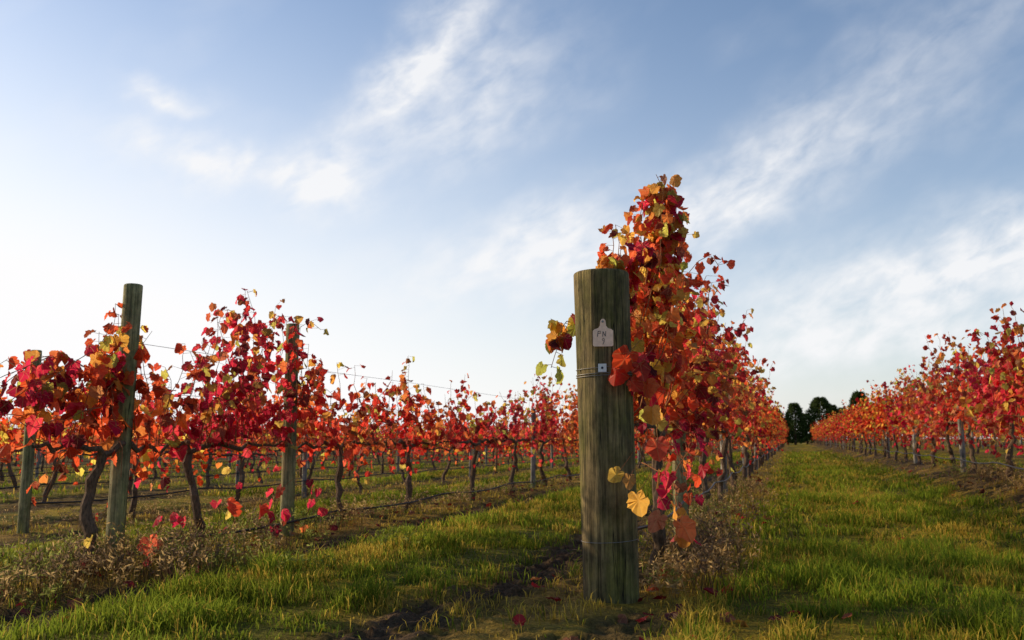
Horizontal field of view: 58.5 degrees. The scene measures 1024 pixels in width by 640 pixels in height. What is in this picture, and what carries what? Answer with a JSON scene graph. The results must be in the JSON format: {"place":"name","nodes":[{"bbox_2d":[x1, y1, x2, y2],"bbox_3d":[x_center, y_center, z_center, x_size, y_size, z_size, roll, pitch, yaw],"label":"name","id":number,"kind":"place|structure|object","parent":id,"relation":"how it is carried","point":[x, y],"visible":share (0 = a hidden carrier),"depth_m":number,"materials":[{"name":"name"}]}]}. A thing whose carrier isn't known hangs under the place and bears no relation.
{"place":"outdoors","nodes":[
{"label":"outdoors","id":0,"kind":"place"},
{"bbox_2d":[0,439,1023,639],"bbox_3d":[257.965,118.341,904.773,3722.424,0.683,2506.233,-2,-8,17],"label":"ground","id":1,"kind":"structure","parent":0,"point":[597,626],"depth_m":6.20,"materials":[{"name":"brown soil"}]},
{"bbox_2d":[16,350,41,533],"bbox_3d":[-5.459,1.485,10.328,0.142,2.302,0.124,-2,-8,17],"label":"wooden post","id":2,"kind":"object","parent":1,"relation":"on","point":[24,505],"visible":0.43,"depth_m":10.24,"materials":[{"name":"wood"}]},
{"bbox_2d":[0,302,201,575],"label":"grapevine","id":3,"kind":"object","parent":1,"relation":"on","point":[144,448],"visible":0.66,"depth_m":6.28,"materials":[{"name":"red plant"}]},
{"bbox_2d":[104,283,142,566],"bbox_3d":[-2.783,0.871,6.534,0.173,2.282,0.132,-2,-8,17],"label":"wooden post","id":4,"kind":"object","parent":1,"relation":"on","point":[119,480],"visible":0.65,"depth_m":6.51,"materials":[{"name":"wood"}]},
{"bbox_2d":[134,288,328,552],"bbox_3d":[-2.372,0.800,7.831,0.970,2.396,1.893,-2,-8,17],"label":"grapevine","id":5,"kind":"object","parent":1,"relation":"on","point":[225,427],"visible":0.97,"depth_m":7.82,"materials":[{"name":"red plant"}]},
{"bbox_2d":[279,323,298,535],"bbox_3d":[-2.134,1.160,8.768,0.150,2.272,0.158,-2,-8,17],"label":"wooden post","id":6,"kind":"object","parent":1,"relation":"on","point":[287,500],"visible":0.62,"depth_m":8.69,"materials":[{"name":"wood"}]},
{"bbox_2d":[252,299,401,526],"bbox_3d":[-1.931,1.054,9.630,0.940,2.382,2.280,-2,-8,17],"label":"grapevine","id":7,"kind":"object","parent":1,"relation":"on","point":[308,419],"visible":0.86,"depth_m":9.56,"materials":[{"name":"red plant"}]},
{"bbox_2d":[0,174,709,570],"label":"vine shoots","id":8,"kind":"object","parent":1,"relation":"on","point":[668,200],"visible":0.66,"depth_m":5.95,"materials":[{"name":"red plant"}]},
{"bbox_2d":[137,337,695,556],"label":"vine leaves","id":9,"kind":"object","parent":8,"relation":"attached to","point":[624,361],"visible":0.96,"depth_m":4.76,"materials":[{"name":"red plant"}]},
{"bbox_2d":[341,356,470,512],"bbox_3d":[-1.261,1.482,11.601,0.922,2.028,2.550,-2,-8,13],"label":"grapevine","id":10,"kind":"object","parent":1,"relation":"on","point":[434,433],"visible":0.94,"depth_m":11.69,"materials":[{"name":"red plant"}]},
{"bbox_2d":[419,373,515,500],"bbox_3d":[-0.694,1.817,13.723,1.138,1.936,2.344,-2,-8,17],"label":"grapevine","id":11,"kind":"object","parent":1,"relation":"on","point":[480,428],"visible":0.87,"depth_m":13.56,"materials":[{"name":"red plant"}]},
{"bbox_2d":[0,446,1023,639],"bbox_3d":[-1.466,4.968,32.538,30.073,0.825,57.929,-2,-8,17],"label":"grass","id":12,"kind":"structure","parent":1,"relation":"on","point":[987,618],"depth_m":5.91,"materials":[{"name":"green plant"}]},
{"bbox_2d":[0,454,1023,617],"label":"dry weeds","id":13,"kind":"object","parent":1,"relation":"on","point":[69,564],"visible":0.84,"depth_m":6.19,"materials":[{"name":"brown plant"}]},
{"bbox_2d":[0,371,1023,518],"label":"distant grapevines","id":14,"kind":"object","parent":1,"relation":"on","point":[863,424],"visible":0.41,"depth_m":25.55,"materials":[{"name":"red plant"}]},
{"bbox_2d":[0,442,1023,540],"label":"drip irrigation pipe","id":15,"kind":"object","parent":1,"relation":"on","point":[639,527],"visible":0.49,"depth_m":15.41,"materials":[{"name":"black plastic"}]},
{"bbox_2d":[0,459,1023,639],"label":"fallen leaves","id":16,"kind":"object","parent":1,"relation":"on","point":[517,619],"visible":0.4,"depth_m":5.06,"materials":[{"name":"red plant"}]},
{"bbox_2d":[481,387,548,493],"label":"grapevine","id":17,"kind":"object","parent":1,"relation":"on","point":[513,428],"visible":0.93,"depth_m":15.72,"materials":[{"name":"red plant"}]},
{"bbox_2d":[35,415,1021,497],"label":"distant trellis posts","id":18,"kind":"object","parent":1,"relation":"on","point":[304,469],"visible":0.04,"depth_m":30.71,"materials":[{"name":"grey wood"}]},
{"bbox_2d":[0,313,978,450],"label":"trellis wires","id":19,"kind":"object","parent":18,"relation":"attached to","point":[319,404],"visible":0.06,"depth_m":11.45,"materials":[{"name":"grey metal"}]},
{"bbox_2d":[531,409,535,487],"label":"wooden post","id":20,"kind":"object","parent":1,"relation":"on","point":[533,458],"visible":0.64,"depth_m":16.92,"materials":[{"name":"grey wood"}]},
{"bbox_2d":[516,372,567,485],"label":"grapevine","id":21,"kind":"object","parent":1,"relation":"on","point":[545,431],"visible":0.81,"depth_m":17.56,"materials":[{"name":"red plant"}]},
{"bbox_2d":[550,383,578,479],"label":"grapevine","id":22,"kind":"object","parent":1,"relation":"on","point":[571,429],"visible":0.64,"depth_m":19.66,"materials":[{"name":"red plant"}]},
{"bbox_2d":[573,268,639,603],"bbox_3d":[0.506,0.731,4.938,0.336,2.007,0.326,-2,-8,17],"label":"end post","id":23,"kind":"object","parent":1,"relation":"on","point":[609,527],"visible":0.81,"depth_m":4.84,"materials":[{"name":"wood"}]},
{"bbox_2d":[637,430,640,467],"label":"wooden post","id":24,"kind":"object","parent":1,"relation":"on","point":[639,456],"visible":0.22,"depth_m":28.65,"materials":[{"name":"grey wood"}]},
{"bbox_2d":[561,196,734,564],"bbox_3d":[1.133,0.460,6.400,0.909,2.540,2.667,-3,-8,22],"label":"grapevine","id":25,"kind":"object","parent":1,"relation":"on","point":[671,326],"visible":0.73,"depth_m":6.00,"materials":[{"name":"red plant"}]},
{"bbox_2d":[672,430,687,535],"bbox_3d":[1.451,1.018,7.960,0.125,2.202,0.124,-2,-8,17],"label":"wooden post","id":26,"kind":"object","parent":1,"relation":"on","point":[680,480],"visible":0.11,"depth_m":7.87,"materials":[{"name":"wood"}]},
{"bbox_2d":[651,277,753,514],"bbox_3d":[1.666,0.759,8.230,1.002,2.397,2.495,-2,-8,17],"label":"grapevine","id":27,"kind":"object","parent":1,"relation":"on","point":[705,358],"visible":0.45,"depth_m":8.05,"materials":[{"name":"red plant"}]},
{"bbox_2d":[720,434,727,497],"bbox_3d":[3.023,1.925,13.066,0.093,1.702,0.115,-2,-8,17],"label":"wooden post","id":28,"kind":"object","parent":1,"relation":"on","point":[725,483],"visible":0.12,"depth_m":12.99,"materials":[{"name":"grey wood"}]},
{"bbox_2d":[692,301,763,513],"bbox_3d":[2.265,1.021,10.246,1.120,2.427,2.584,-2,-8,17],"label":"grapevine","id":29,"kind":"object","parent":1,"relation":"on","point":[717,418],"visible":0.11,"depth_m":10.25,"materials":[{"name":"red plant"}]},
{"bbox_2d":[708,321,767,501],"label":"grapevine","id":30,"kind":"object","parent":1,"relation":"on","point":[738,391],"visible":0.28,"depth_m":12.11,"materials":[{"name":"red plant"}]},
{"bbox_2d":[742,437,747,476],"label":"wooden post","id":31,"kind":"object","parent":1,"relation":"on","point":[743,458],"visible":0.07,"depth_m":18.91,"materials":[{"name":"grey wood"}]},
{"bbox_2d":[719,346,775,493],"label":"grapevine","id":32,"kind":"object","parent":1,"relation":"on","point":[738,421],"visible":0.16,"depth_m":14.07,"materials":[{"name":"red plant"}]},
{"bbox_2d":[728,356,774,483],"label":"grapevine","id":33,"kind":"object","parent":1,"relation":"on","point":[746,423],"visible":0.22,"depth_m":16.34,"materials":[{"name":"red plant"}]},
{"bbox_2d":[733,375,771,481],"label":"grapevine","id":34,"kind":"object","parent":1,"relation":"on","point":[748,429],"visible":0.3,"depth_m":18.11,"materials":[{"name":"red plant"}]},
{"bbox_2d":[754,435,757,469],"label":"wooden post","id":35,"kind":"object","parent":1,"relation":"on","point":[754,455],"visible":0.16,"depth_m":24.78,"materials":[{"name":"grey wood"}]},
{"bbox_2d":[747,373,770,475],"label":"grapevine","id":36,"kind":"object","parent":1,"relation":"on","point":[753,443],"visible":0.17,"depth_m":20.18,"materials":[{"name":"red plant"}]},
{"bbox_2d":[778,409,790,443],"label":"conifer tree","id":37,"kind":"object","parent":1,"relation":"on","point":[780,411],"visible":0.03,"depth_m":124.44,"materials":[{"name":"green plant"}]},
{"bbox_2d":[784,402,811,444],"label":"conifer tree","id":38,"kind":"object","parent":1,"relation":"on","point":[794,411],"visible":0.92,"depth_m":123.70,"materials":[{"name":"green plant"}]},
{"bbox_2d":[797,412,816,443],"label":"conifer tree","id":39,"kind":"object","parent":1,"relation":"on","point":[807,441],"visible":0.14,"depth_m":128.25,"materials":[{"name":"green plant"}]},
{"bbox_2d":[801,396,835,442],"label":"conifer tree","id":40,"kind":"object","parent":1,"relation":"on","point":[815,412],"visible":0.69,"depth_m":123.17,"materials":[{"name":"green plant"}]},
{"bbox_2d":[830,404,844,442],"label":"conifer tree","id":41,"kind":"object","parent":1,"relation":"on","point":[834,408],"visible":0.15,"depth_m":125.49,"materials":[{"name":"green plant"}]},
{"bbox_2d":[838,407,851,441],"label":"conifer tree","id":42,"kind":"object","parent":1,"relation":"on","point":[839,408],"visible":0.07,"depth_m":129.06,"materials":[{"name":"green plant"}]},
{"bbox_2d":[848,390,869,442],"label":"conifer tree","id":43,"kind":"object","parent":1,"relation":"on","point":[855,395],"visible":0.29,"depth_m":122.95,"materials":[{"name":"green plant"}]},
{"bbox_2d":[884,369,939,464],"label":"grapevine","id":44,"kind":"object","parent":1,"relation":"on","point":[911,420],"visible":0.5,"depth_m":20.32,"materials":[{"name":"red plant"}]},
{"bbox_2d":[910,382,917,462],"bbox_3d":[9.319,2.491,21.186,0.091,2.102,0.124,-6,-10,41],"label":"wooden post","id":45,"kind":"object","parent":1,"relation":"on","point":[915,458],"visible":0.35,"depth_m":21.10,"materials":[{"name":"grey wood"}]},
{"bbox_2d":[897,362,957,466],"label":"grapevine","id":46,"kind":"object","parent":1,"relation":"on","point":[926,418],"visible":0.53,"depth_m":18.24,"materials":[{"name":"red plant"}]},
{"bbox_2d":[907,355,966,471],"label":"grapevine","id":47,"kind":"object","parent":1,"relation":"on","point":[944,415],"visible":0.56,"depth_m":16.25,"materials":[{"name":"red plant"}]},
{"bbox_2d":[954,364,966,471],"bbox_3d":[7.502,1.718,15.292,0.101,2.102,0.088,-2,-8,17],"label":"wooden post","id":48,"kind":"object","parent":1,"relation":"on","point":[962,448],"visible":0.24,"depth_m":15.22,"materials":[{"name":"grey wood"}]},
{"bbox_2d":[921,332,1003,473],"bbox_3d":[7.127,1.314,14.264,1.166,2.346,2.600,-2,-8,17],"label":"grapevine","id":49,"kind":"object","parent":1,"relation":"on","point":[966,414],"visible":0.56,"depth_m":14.45,"materials":[{"name":"red plant"}]},
{"bbox_2d":[936,343,1023,479],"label":"grapevine","id":50,"kind":"object","parent":1,"relation":"on","point":[989,406],"visible":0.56,"depth_m":12.36,"materials":[{"name":"red plant"}]},
{"bbox_2d":[958,301,1023,455],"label":"grapevine","id":51,"kind":"object","parent":1,"relation":"on","point":[1013,365],"visible":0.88,"depth_m":10.76,"materials":[{"name":"red plant"}]},
{"bbox_2d":[988,352,1023,396],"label":"grapevine","id":52,"kind":"object","parent":1,"relation":"on","point":[1005,386],"visible":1,"depth_m":9.39,"materials":[{"name":"red plant"}]},
{"bbox_2d":[0,0,1023,438],"label":"sky","id":53,"kind":"structure","parent":0,"point":[431,182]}
]}

